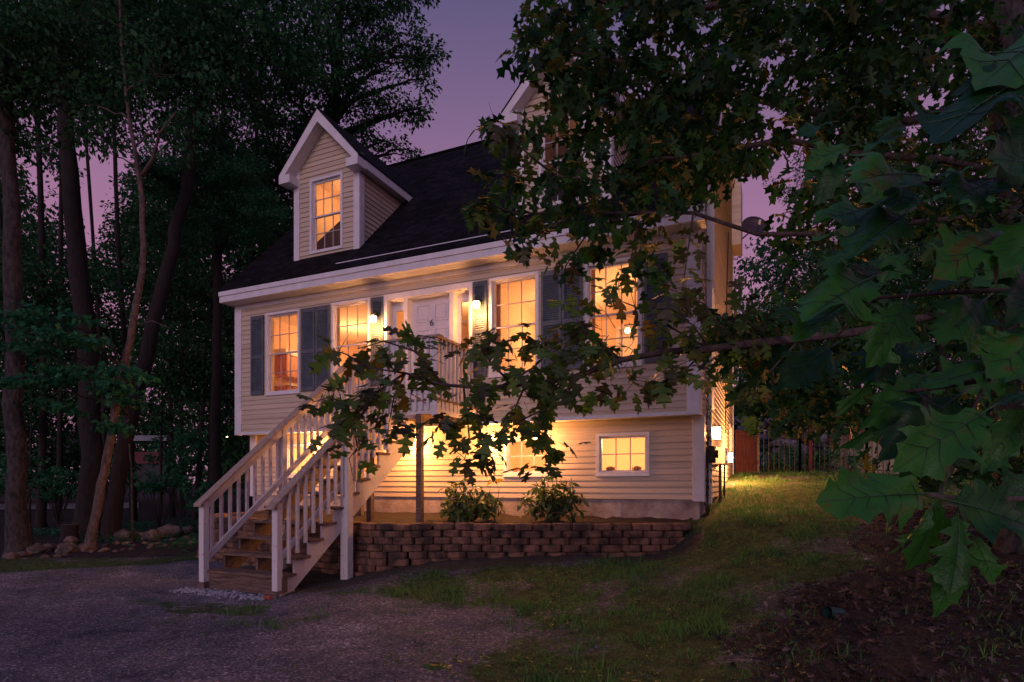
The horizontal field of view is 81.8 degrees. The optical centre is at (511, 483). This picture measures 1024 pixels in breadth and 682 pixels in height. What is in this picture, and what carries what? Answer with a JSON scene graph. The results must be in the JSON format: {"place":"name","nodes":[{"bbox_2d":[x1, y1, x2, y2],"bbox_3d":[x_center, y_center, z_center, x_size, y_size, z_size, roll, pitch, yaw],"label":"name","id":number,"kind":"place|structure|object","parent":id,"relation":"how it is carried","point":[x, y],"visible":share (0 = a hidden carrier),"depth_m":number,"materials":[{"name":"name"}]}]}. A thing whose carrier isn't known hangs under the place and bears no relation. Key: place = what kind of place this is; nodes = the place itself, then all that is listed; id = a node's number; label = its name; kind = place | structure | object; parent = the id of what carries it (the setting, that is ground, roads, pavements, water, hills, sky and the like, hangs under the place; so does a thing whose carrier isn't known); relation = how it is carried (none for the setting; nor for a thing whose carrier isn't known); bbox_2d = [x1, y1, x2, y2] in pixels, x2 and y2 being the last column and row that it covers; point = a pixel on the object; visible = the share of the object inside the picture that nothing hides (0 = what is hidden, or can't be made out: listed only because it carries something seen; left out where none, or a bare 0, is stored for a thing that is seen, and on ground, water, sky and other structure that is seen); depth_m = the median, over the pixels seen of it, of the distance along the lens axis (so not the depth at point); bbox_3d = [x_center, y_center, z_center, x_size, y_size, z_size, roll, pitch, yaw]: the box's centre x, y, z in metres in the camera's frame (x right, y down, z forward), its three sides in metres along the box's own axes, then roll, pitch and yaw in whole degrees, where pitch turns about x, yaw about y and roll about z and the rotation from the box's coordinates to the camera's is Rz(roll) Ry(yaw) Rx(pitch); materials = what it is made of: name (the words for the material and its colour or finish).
{"place":"outdoors","nodes":[
{"label":"outdoors","id":0,"kind":"place"},
{"bbox_2d":[0,502,138,509],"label":"road","id":1,"kind":"structure","parent":0,"point":[69,506],"depth_m":32.97,"materials":[{"name":"grey asphalt"}]},
{"bbox_2d":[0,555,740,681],"bbox_3d":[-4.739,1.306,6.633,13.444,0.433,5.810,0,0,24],"label":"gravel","id":2,"kind":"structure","parent":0,"point":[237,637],"depth_m":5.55,"materials":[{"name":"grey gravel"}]},
{"bbox_2d":[423,662,447,669],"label":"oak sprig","id":3,"kind":"object","parent":2,"relation":"on","point":[436,666],"visible":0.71,"depth_m":4.69,"materials":[{"name":"green plant"}]},
{"bbox_2d":[0,476,956,681],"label":"driveway","id":4,"kind":"structure","parent":0,"point":[271,640],"depth_m":5.91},
{"bbox_2d":[170,586,275,603],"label":"pebbles","id":5,"kind":"object","parent":4,"relation":"on","point":[225,593],"visible":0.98,"depth_m":7.75,"materials":[{"name":"grey stone"}]},
{"bbox_2d":[263,595,272,599],"bbox_3d":[-3.071,1.434,7.437,0.110,0.045,0.060,0,0,24],"label":"brick","id":6,"kind":"object","parent":4,"relation":"on","point":[268,597],"visible":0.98,"depth_m":7.41,"materials":[{"name":"brick"}]},
{"bbox_2d":[0,554,542,681],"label":"weeds","id":7,"kind":"object","parent":4,"relation":"on","point":[181,607],"visible":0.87,"depth_m":5.40,"materials":[{"name":"green plant"}]},
{"bbox_2d":[193,334,477,595],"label":"staircase","id":8,"kind":"structure","parent":4,"relation":"on","point":[283,528],"depth_m":8.73,"materials":[{"name":"white paint"}]},
{"bbox_2d":[385,517,1023,681],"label":"weeds","id":9,"kind":"object","parent":4,"relation":"on","point":[790,642],"visible":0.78,"depth_m":5.01,"materials":[{"name":"green plant"}]},
{"bbox_2d":[0,0,986,483],"label":"sky","id":10,"kind":"structure","parent":0,"point":[477,32],"materials":[{"name":"purple"}]},
{"bbox_2d":[0,458,1023,681],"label":"lawn","id":11,"kind":"structure","parent":0,"point":[707,666],"depth_m":6.87,"materials":[{"name":"green plant"}]},
{"bbox_2d":[2,552,18,558],"bbox_3d":[-9.719,1.398,11.449,0.299,0.138,0.235,0,0,24],"label":"rock","id":12,"kind":"object","parent":11,"relation":"on","point":[11,555],"visible":0.95,"depth_m":11.38,"materials":[{"name":"stone"}]},
{"bbox_2d":[0,527,256,625],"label":"grass","id":13,"kind":"structure","parent":11,"relation":"on","point":[150,561],"depth_m":9.86,"materials":[{"name":"green plant"}]},
{"bbox_2d":[196,512,690,575],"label":"retaining wall","id":14,"kind":"structure","parent":11,"relation":"on","point":[381,546],"depth_m":8.82,"materials":[{"name":"concrete"}]},
{"bbox_2d":[232,509,692,527],"bbox_3d":[-1.731,0.613,10.342,9.170,0.176,2.562,0,0,24],"label":"flower bed","id":15,"kind":"object","parent":11,"relation":"on","point":[399,517],"visible":0.47,"depth_m":9.96,"materials":[{"name":"brown soil"}]},
{"bbox_2d":[437,478,505,522],"bbox_3d":[-0.696,0.308,9.660,1.220,0.825,0.838,0,0,24],"label":"shrub","id":16,"kind":"object","parent":15,"relation":"on","point":[463,510],"visible":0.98,"depth_m":9.55,"materials":[{"name":"green plant"}]},
{"bbox_2d":[487,479,503,515],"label":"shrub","id":17,"kind":"object","parent":15,"relation":"on","point":[496,480],"visible":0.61,"depth_m":9.59,"materials":[{"name":"plant"}]},
{"bbox_2d":[515,469,588,522],"bbox_3d":[0.607,0.199,9.497,1.216,0.941,0.846,0,0,24],"label":"shrub","id":18,"kind":"object","parent":15,"relation":"on","point":[556,507],"visible":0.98,"depth_m":9.46,"materials":[{"name":"green plant"}]},
{"bbox_2d":[218,36,741,541],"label":"house","id":19,"kind":"structure","parent":11,"relation":"on","point":[358,244],"depth_m":11.47,"materials":[{"name":"beige wood"}]},
{"bbox_2d":[264,308,300,395],"bbox_3d":[-4.802,-2.750,12.510,0.968,1.764,0.200,0,0,24],"label":"window","id":20,"kind":"structure","parent":19,"relation":"in","point":[269,317],"depth_m":12.57,"materials":[{"name":"plastic"}]},
{"bbox_2d":[274,383,296,390],"bbox_3d":[-4.787,-1.850,14.881,0.630,0.880,2.850,0,0,24],"label":"kitchen counter","id":21,"kind":"object","parent":19,"relation":"on","point":[285,386],"visible":0.14,"depth_m":13.57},
{"bbox_2d":[287,444,315,477],"bbox_3d":[-4.549,-0.485,12.835,0.928,0.734,0.200,0,0,24],"label":"window","id":22,"kind":"structure","parent":19,"relation":"in","point":[291,475],"depth_m":12.89,"materials":[{"name":"plastic"}]},
{"bbox_2d":[275,348,344,384],"bbox_3d":[-4.920,-2.825,14.913,0.360,0.650,2.400,0,0,24],"label":"wall cabinet","id":23,"kind":"object","parent":19,"relation":"attached to","point":[285,363],"depth_m":13.86,"materials":[{"name":"wood"}]},
{"bbox_2d":[275,355,296,380],"bbox_3d":[-5.288,-2.750,14.081,0.360,0.500,0.580,0,0,24],"label":"cabinet door","id":24,"kind":"structure","parent":23,"relation":"in","point":[285,358],"depth_m":13.84,"materials":[{"name":"wood"}]},
{"bbox_2d":[331,297,370,389],"bbox_3d":[-3.174,-2.750,11.790,0.968,1.764,0.200,0,0,24],"label":"window","id":25,"kind":"structure","parent":19,"relation":"in","point":[335,307],"depth_m":11.85,"materials":[{"name":"plastic"}]},
{"bbox_2d":[369,310,378,324],"bbox_3d":[-2.650,-3.180,11.343,0.150,0.299,0.195,0,0,24],"label":"wall lantern","id":26,"kind":"object","parent":19,"relation":"attached to","point":[374,317],"depth_m":11.29,"materials":[{"name":"glass"}]},
{"bbox_2d":[412,295,448,398],"bbox_3d":[-1.498,-2.463,11.179,0.910,2.086,0.062,0,0,24],"label":"door","id":27,"kind":"structure","parent":19,"relation":"in","point":[430,316],"depth_m":11.17,"materials":[{"name":"wood"}]},
{"bbox_2d":[472,295,481,310],"bbox_3d":[-0.620,-3.180,10.445,0.150,0.299,0.195,0,0,24],"label":"wall lantern","id":28,"kind":"object","parent":19,"relation":"attached to","point":[476,303],"depth_m":10.39,"materials":[{"name":"glass"}]},
{"bbox_2d":[497,284,500,365],"bbox_3d":[-0.255,-2.750,10.665,0.108,1.800,0.023,0,0,33],"label":"curtain","id":29,"kind":"object","parent":19,"relation":"hanging from","point":[499,309],"visible":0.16,"depth_m":10.64,"materials":[{"name":"beige fabric"}]},
{"bbox_2d":[488,271,538,377],"bbox_3d":[0.055,-2.750,10.363,0.968,1.764,0.200,0,0,24],"label":"window","id":30,"kind":"structure","parent":19,"relation":"in","point":[493,282],"depth_m":10.40,"materials":[{"name":"plastic"}]},
{"bbox_2d":[502,435,549,476],"bbox_3d":[0.290,-0.485,10.696,0.928,0.734,0.200,0,0,24],"label":"window","id":31,"kind":"structure","parent":19,"relation":"in","point":[507,456],"depth_m":10.75,"materials":[{"name":"plastic"}]},
{"bbox_2d":[591,270,594,363],"bbox_3d":[1.337,-2.750,9.961,0.130,1.800,0.034,0,0,24],"label":"curtain","id":32,"kind":"object","parent":19,"relation":"hanging from","point":[593,289],"visible":0.07,"depth_m":9.94,"materials":[{"name":"beige fabric"}]},
{"bbox_2d":[606,466,614,470],"bbox_3d":[1.687,-0.252,10.122,0.170,0.090,0.170,0,0,24],"label":"basket","id":33,"kind":"object","parent":19,"relation":"on","point":[609,468],"visible":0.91,"depth_m":10.07,"materials":[{"name":"wicker"}]},
{"bbox_2d":[585,256,642,369],"bbox_3d":[1.664,-2.750,9.651,0.968,1.764,0.200,0,0,24],"label":"window","id":34,"kind":"structure","parent":19,"relation":"in","point":[621,262],"depth_m":9.61,"materials":[{"name":"plastic"}]},
{"bbox_2d":[595,432,649,476],"bbox_3d":[1.881,-0.485,9.993,0.928,0.734,0.200,0,0,24],"label":"window","id":35,"kind":"structure","parent":19,"relation":"in","point":[599,436],"depth_m":9.95,"materials":[{"name":"plastic"}]},
{"bbox_2d":[624,288,635,332],"bbox_3d":[2.243,-3.295,10.762,0.400,1.090,0.100,0,0,24],"label":"dining lamp","id":36,"kind":"object","parent":19,"relation":"hanging from","point":[627,330],"visible":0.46,"depth_m":10.78,"materials":[{"name":"white glass"}]},
{"bbox_2d":[632,466,641,470],"bbox_3d":[2.099,-0.252,9.940,0.170,0.090,0.170,0,0,24],"label":"basket","id":37,"kind":"object","parent":19,"relation":"on","point":[635,468],"visible":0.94,"depth_m":9.88,"materials":[{"name":"wicker"}]},
{"bbox_2d":[704,375,714,516],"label":"vine","id":38,"kind":"object","parent":19,"relation":"attached to","point":[707,507],"visible":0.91,"depth_m":9.71,"materials":[{"name":"green plant"}]},
{"bbox_2d":[706,446,718,462],"bbox_3d":[3.407,-0.490,10.029,0.178,0.280,0.300,0,0,24],"label":"electric meter","id":39,"kind":"object","parent":19,"relation":"attached to","point":[713,455],"visible":0.78,"depth_m":9.90,"materials":[{"name":"metal"}]},
{"bbox_2d":[712,424,720,440],"bbox_3d":[3.664,-0.922,10.626,0.170,0.295,0.140,0,0,24],"label":"wall lantern","id":40,"kind":"object","parent":19,"relation":"attached to","point":[716,433],"depth_m":10.56,"materials":[{"name":"glass"}]},
{"bbox_2d":[714,447,728,464],"bbox_3d":[4.153,-0.530,11.667,0.218,0.320,1.000,0,0,24],"label":"service cabinet","id":41,"kind":"object","parent":19,"relation":"attached to","point":[723,458],"visible":0.85,"depth_m":11.22,"materials":[{"name":"plastic"}]},
{"bbox_2d":[719,464,724,502],"bbox_3d":[4.146,0.090,11.665,0.057,0.920,0.848,0,0,25],"label":"drain pipe","id":42,"kind":"object","parent":19,"relation":"attached to","point":[720,482],"visible":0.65,"depth_m":11.28,"materials":[{"name":"metal"}]},
{"bbox_2d":[729,424,731,451],"bbox_3d":[5.746,-1.165,15.719,0.200,0.774,0.828,0,0,24],"label":"window","id":43,"kind":"structure","parent":19,"relation":"in","point":[730,426],"depth_m":15.35,"materials":[{"name":"plastic"}]},
{"bbox_2d":[729,452,732,462],"bbox_3d":[5.059,-0.623,13.781,0.170,0.295,0.140,0,0,24],"label":"wall lantern","id":44,"kind":"object","parent":19,"relation":"attached to","point":[730,457],"depth_m":13.71,"materials":[{"name":"glass"}]},
{"bbox_2d":[742,216,766,238],"bbox_3d":[6.659,-7.074,16.341,0.561,0.692,0.736,0,0,-40],"label":"satellite dish","id":45,"kind":"object","parent":19,"relation":"attached to","point":[755,223],"visible":0.72,"depth_m":16.39,"materials":[{"name":"metal"}]},
{"bbox_2d":[760,441,798,471],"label":"bush","id":46,"kind":"object","parent":11,"relation":"on","point":[777,463],"visible":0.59,"depth_m":18.45,"materials":[{"name":"green plant"}]},
{"bbox_2d":[734,416,863,472],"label":"stone bank","id":47,"kind":"structure","parent":11,"relation":"on","point":[775,443],"depth_m":21.72,"materials":[{"name":"grey stone"}]},
{"bbox_2d":[732,268,865,398],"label":"oak tree","id":48,"kind":"object","parent":11,"relation":"on","point":[773,326],"visible":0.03,"depth_m":24.77,"materials":[{"name":"green plant"}]},
{"bbox_2d":[757,426,846,472],"bbox_3d":[8.326,-0.969,17.046,2.295,1.466,0.389,0,0,27],"label":"iron fence","id":49,"kind":"object","parent":11,"relation":"on","point":[794,468],"visible":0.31,"depth_m":17.18,"materials":[{"name":"black metal"}]},
{"bbox_2d":[735,430,758,473],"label":"wooden gate","id":50,"kind":"structure","parent":49,"relation":"attached to","point":[745,450],"depth_m":17.12,"materials":[{"name":"brown wood"}]},
{"bbox_2d":[767,390,852,471],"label":"tree","id":51,"kind":"object","parent":11,"relation":"on","point":[780,415],"visible":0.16,"depth_m":17.53,"materials":[{"name":"green plant"}]},
{"bbox_2d":[786,438,839,471],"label":"bush","id":52,"kind":"object","parent":11,"relation":"on","point":[806,459],"visible":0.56,"depth_m":18.04,"materials":[{"name":"green plant"}]},
{"bbox_2d":[762,48,920,466],"bbox_3d":[15.787,-10.451,28.019,6.753,19.633,4.675,0,0,-5],"label":"oak tree","id":53,"kind":"object","parent":11,"relation":"on","point":[812,178],"visible":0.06,"depth_m":28.31,"materials":[{"name":"green plant"}]},
{"bbox_2d":[815,438,882,472],"bbox_3d":[10.155,-0.743,17.972,1.951,1.451,1.324,0,0,2],"label":"bush","id":54,"kind":"object","parent":11,"relation":"on","point":[850,461],"visible":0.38,"depth_m":17.86,"materials":[{"name":"green plant"}]},
{"bbox_2d":[840,421,894,474],"bbox_3d":[9.074,-0.869,14.828,0.174,1.518,1.578,0,0,-37],"label":"iron fence","id":55,"kind":"object","parent":11,"relation":"on","point":[841,454],"visible":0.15,"depth_m":15.09,"materials":[{"name":"black metal"}]},
{"bbox_2d":[788,178,975,413],"bbox_3d":[14.495,-5.907,23.108,6.469,10.951,4.850,0,0,9],"label":"oak tree","id":56,"kind":"object","parent":11,"relation":"on","point":[899,285],"visible":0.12,"depth_m":22.80,"materials":[{"name":"green plant"}]},
{"bbox_2d":[853,78,990,371],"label":"oak tree","id":57,"kind":"object","parent":11,"relation":"on","point":[978,127],"visible":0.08,"depth_m":21.89,"materials":[{"name":"green plant"}]},
{"bbox_2d":[0,484,1023,681],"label":"woodland ground","id":58,"kind":"structure","parent":0,"point":[894,658],"depth_m":4.94,"materials":[{"name":"brown soil"}]},
{"bbox_2d":[18,551,28,556],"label":"rock","id":59,"kind":"object","parent":58,"relation":"on","point":[23,553],"visible":0.73,"depth_m":11.71,"materials":[{"name":"stone"}]},
{"bbox_2d":[0,68,48,478],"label":"oak tree","id":60,"kind":"object","parent":58,"relation":"on","point":[25,248],"visible":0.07,"depth_m":23.81,"materials":[{"name":"green plant"}]},
{"bbox_2d":[0,449,50,502],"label":"bush","id":61,"kind":"object","parent":58,"relation":"on","point":[3,471],"visible":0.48,"depth_m":16.05,"materials":[{"name":"green plant"}]},
{"bbox_2d":[26,543,46,552],"bbox_3d":[-9.966,1.352,12.428,0.374,0.211,0.337,0,0,-14],"label":"rock","id":62,"kind":"object","parent":58,"relation":"on","point":[37,548],"visible":0.88,"depth_m":12.30,"materials":[{"name":"stone"}]},
{"bbox_2d":[44,544,56,549],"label":"rock","id":63,"kind":"object","parent":58,"relation":"on","point":[52,546],"visible":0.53,"depth_m":12.71,"materials":[{"name":"stone"}]},
{"bbox_2d":[5,2,99,527],"bbox_3d":[-16.111,-7.988,18.715,5.746,19.125,4.120,0,0,-19],"label":"oak tree","id":64,"kind":"object","parent":58,"relation":"on","point":[40,513],"visible":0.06,"depth_m":18.93,"materials":[{"name":"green plant"}]},
{"bbox_2d":[27,465,78,526],"bbox_3d":[-14.531,0.418,18.936,1.571,2.018,1.574,0,0,24],"label":"bush","id":65,"kind":"object","parent":58,"relation":"on","point":[53,485],"visible":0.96,"depth_m":18.85,"materials":[{"name":"green plant"}]},
{"bbox_2d":[54,542,77,553],"bbox_3d":[-9.296,1.336,12.342,0.511,0.233,0.361,0,0,24],"label":"rock","id":66,"kind":"object","parent":58,"relation":"on","point":[68,547],"visible":0.94,"depth_m":12.22,"materials":[{"name":"stone"}]},
{"bbox_2d":[51,431,80,468],"bbox_3d":[-30.180,-2.166,41.450,2.022,2.817,3.100,0,0,0],"label":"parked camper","id":67,"kind":"object","parent":58,"relation":"on","point":[68,446],"visible":0.11,"depth_m":40.00,"materials":[{"name":"metal"}]},
{"bbox_2d":[0,229,133,522],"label":"sapling","id":68,"kind":"object","parent":58,"relation":"on","point":[30,269],"visible":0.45,"depth_m":18.56,"materials":[{"name":"green plant"}]},
{"bbox_2d":[59,524,79,541],"bbox_3d":[-11.066,1.276,14.786,0.415,0.504,0.419,0,0,-28],"label":"tree stump","id":69,"kind":"object","parent":58,"relation":"on","point":[66,530],"visible":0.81,"depth_m":14.63,"materials":[{"name":"brown wood"}]},
{"bbox_2d":[63,536,79,542],"bbox_3d":[-10.721,1.363,14.344,0.404,0.173,0.316,0,0,24],"label":"rock","id":70,"kind":"object","parent":58,"relation":"on","point":[70,539],"visible":0.77,"depth_m":14.26,"materials":[{"name":"stone"}]},
{"bbox_2d":[0,299,161,543],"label":"maple sapling","id":71,"kind":"object","parent":58,"relation":"on","point":[32,316],"visible":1,"depth_m":11.87,"materials":[{"name":"green plant"}]},
{"bbox_2d":[76,543,90,551],"bbox_3d":[-9.094,1.353,12.506,0.380,0.182,0.289,0,0,24],"label":"rock","id":72,"kind":"object","parent":58,"relation":"on","point":[82,547],"visible":0.82,"depth_m":12.41,"materials":[{"name":"stone"}]},
{"bbox_2d":[18,5,163,520],"bbox_3d":[-15.479,-8.850,21.997,5.800,20.808,4.305,0,0,-16],"label":"oak tree","id":73,"kind":"object","parent":58,"relation":"on","point":[59,460],"visible":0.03,"depth_m":21.94,"materials":[{"name":"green plant"}]},
{"bbox_2d":[0,0,185,552],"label":"oak tree","id":74,"kind":"object","parent":58,"relation":"on","point":[18,535],"visible":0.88,"depth_m":12.53,"materials":[{"name":"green plant"}]},
{"bbox_2d":[22,72,196,509],"bbox_3d":[-16.252,-10.163,23.962,7.435,23.314,3.632,0,0,-3],"label":"oak tree","id":75,"kind":"object","parent":58,"relation":"on","point":[113,252],"visible":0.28,"depth_m":24.05,"materials":[{"name":"green plant"}]},
{"bbox_2d":[3,0,218,536],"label":"oak tree","id":76,"kind":"object","parent":58,"relation":"on","point":[91,445],"visible":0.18,"depth_m":15.85,"materials":[{"name":"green plant"}]},
{"bbox_2d":[41,5,191,521],"bbox_3d":[-13.849,-8.584,20.979,5.429,20.246,4.414,0,0,-23],"label":"oak tree","id":77,"kind":"object","parent":58,"relation":"on","point":[118,259],"visible":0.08,"depth_m":20.95,"materials":[{"name":"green plant"}]},
{"bbox_2d":[16,0,229,550],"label":"maple tree","id":78,"kind":"object","parent":58,"relation":"on","point":[90,540],"visible":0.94,"depth_m":12.54,"materials":[{"name":"green plant"}]},
{"bbox_2d":[113,529,134,540],"bbox_3d":[-9.751,1.281,14.830,0.579,0.283,0.422,0,0,24],"label":"rock","id":79,"kind":"object","parent":58,"relation":"on","point":[124,532],"visible":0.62,"depth_m":14.66,"materials":[{"name":"stone"}]},
{"bbox_2d":[105,448,143,497],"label":"bush","id":80,"kind":"object","parent":58,"relation":"on","point":[128,476],"visible":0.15,"depth_m":20.07,"materials":[{"name":"green plant"}]},
{"bbox_2d":[32,512,233,551],"bbox_3d":[-7.915,0.919,18.046,10.632,1.067,10.394,0,0,24],"label":"ground cover","id":81,"kind":"object","parent":58,"relation":"on","point":[139,528],"visible":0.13,"depth_m":15.69,"materials":[{"name":"green plant"}]},
{"bbox_2d":[140,529,163,540],"bbox_3d":[-8.900,1.260,14.595,0.563,0.275,0.446,0,0,37],"label":"rock","id":82,"kind":"object","parent":58,"relation":"on","point":[152,532],"visible":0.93,"depth_m":14.44,"materials":[{"name":"stone"}]},
{"bbox_2d":[101,267,211,506],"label":"sapling","id":83,"kind":"object","parent":58,"relation":"on","point":[171,354],"visible":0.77,"depth_m":18.25,"materials":[{"name":"green plant"}]},
{"bbox_2d":[133,468,192,527],"bbox_3d":[-10.113,0.457,16.926,1.721,1.900,1.234,0,0,-29],"label":"bush","id":84,"kind":"object","parent":58,"relation":"on","point":[156,484],"visible":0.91,"depth_m":16.93,"materials":[{"name":"green plant"}]},
{"bbox_2d":[133,435,195,481],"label":"garden shed","id":85,"kind":"structure","parent":58,"relation":"on","point":[138,457],"depth_m":30.00,"materials":[{"name":"wood"}]},
{"bbox_2d":[157,524,183,536],"bbox_3d":[-8.925,1.224,15.432,0.680,0.350,0.698,0,0,-20],"label":"rock","id":86,"kind":"object","parent":58,"relation":"on","point":[167,529],"visible":0.63,"depth_m":15.19,"materials":[{"name":"stone"}]},
{"bbox_2d":[112,204,234,486],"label":"sapling","id":87,"kind":"object","parent":58,"relation":"on","point":[202,299],"visible":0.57,"depth_m":19.59,"materials":[{"name":"green plant"}]},
{"bbox_2d":[143,425,207,519],"bbox_3d":[-11.824,-0.354,20.983,2.275,3.422,1.632,0,0,24],"label":"bush","id":88,"kind":"object","parent":58,"relation":"on","point":[180,451],"visible":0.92,"depth_m":20.93,"materials":[{"name":"green plant"}]},
{"bbox_2d":[126,0,235,517],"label":"oak tree","id":89,"kind":"object","parent":58,"relation":"on","point":[172,512],"visible":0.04,"depth_m":22.94,"materials":[{"name":"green plant"}]},
{"bbox_2d":[182,526,195,533],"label":"rock","id":90,"kind":"object","parent":58,"relation":"on","point":[188,529],"visible":0.64,"depth_m":16.18,"materials":[{"name":"stone"}]},
{"bbox_2d":[178,477,236,513],"bbox_3d":[-8.271,0.579,15.962,1.461,1.560,1.311,0,0,24],"label":"bush","id":91,"kind":"object","parent":58,"relation":"on","point":[186,493],"visible":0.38,"depth_m":15.92,"materials":[{"name":"green plant"}]},
{"bbox_2d":[127,95,289,512],"bbox_3d":[-8.289,-5.128,16.709,3.994,13.368,3.214,0,0,14],"label":"hemlock tree","id":92,"kind":"object","parent":58,"relation":"on","point":[215,173],"visible":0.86,"depth_m":16.80,"materials":[{"name":"green plant"}]},
{"bbox_2d":[152,0,266,515],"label":"oak tree","id":93,"kind":"object","parent":58,"relation":"on","point":[180,402],"visible":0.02,"depth_m":23.94,"materials":[{"name":"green plant"}]},
{"bbox_2d":[97,0,360,540],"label":"oak tree","id":94,"kind":"object","parent":58,"relation":"on","point":[111,521],"visible":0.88,"depth_m":15.31,"materials":[{"name":"green plant"}]},
{"bbox_2d":[180,0,322,518],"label":"oak tree","id":95,"kind":"object","parent":58,"relation":"on","point":[199,476],"visible":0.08,"depth_m":21.97,"materials":[{"name":"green plant"}]},
{"bbox_2d":[210,6,346,508],"bbox_3d":[-10.304,-11.475,26.047,6.468,25.646,5.249,0,0,24],"label":"oak tree","id":96,"kind":"object","parent":58,"relation":"on","point":[253,249],"visible":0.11,"depth_m":25.91,"materials":[{"name":"green plant"}]},
{"bbox_2d":[180,0,452,252],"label":"oak tree","id":97,"kind":"object","parent":58,"relation":"on","point":[336,106],"visible":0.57,"depth_m":19.87,"materials":[{"name":"green plant"}]},
{"bbox_2d":[0,125,991,501],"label":"distant woodland","id":98,"kind":"object","parent":58,"relation":"on","point":[230,437],"visible":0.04,"depth_m":33.99,"materials":[{"name":"green plant"}]},
{"bbox_2d":[295,0,1023,553],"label":"oak tree","id":99,"kind":"object","parent":58,"relation":"on","point":[687,160],"visible":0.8,"depth_m":4.98,"materials":[{"name":"green plant"}]},
{"bbox_2d":[823,605,845,618],"bbox_3d":[2.793,1.109,5.110,0.153,0.111,0.112,0,0,-10],"label":"spotlight","id":100,"kind":"object","parent":58,"relation":"on","point":[828,611],"visible":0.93,"depth_m":5.10,"materials":[{"name":"green plastic"}]},
{"bbox_2d":[769,29,1023,617],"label":"oak tree","id":101,"kind":"object","parent":58,"relation":"on","point":[938,435],"visible":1,"depth_m":1.28,"materials":[{"name":"green plant"}]},
{"bbox_2d":[616,325,637,360],"bbox_3d":[2.868,-2.525,13.597,0.950,2.230,0.090,0,0,24],"label":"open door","id":102,"kind":"structure","parent":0,"point":[627,342],"depth_m":13.66,"materials":[{"name":"white wood"}]},
{"bbox_2d":[620,333,637,360],"bbox_3d":[2.870,-2.430,13.601,0.750,2.040,0.060,0,0,24],"label":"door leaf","id":103,"kind":"structure","parent":102,"relation":"in","point":[627,342],"depth_m":13.65,"materials":[{"name":"white wood"}]},
{"bbox_2d":[827,421,898,473],"bbox_3d":[11.503,-1.176,19.373,2.000,1.750,1.001,0,0,24],"label":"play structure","id":104,"kind":"object","parent":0,"point":[875,454],"visible":0.09,"depth_m":18.91,"materials":[{"name":"wood"}]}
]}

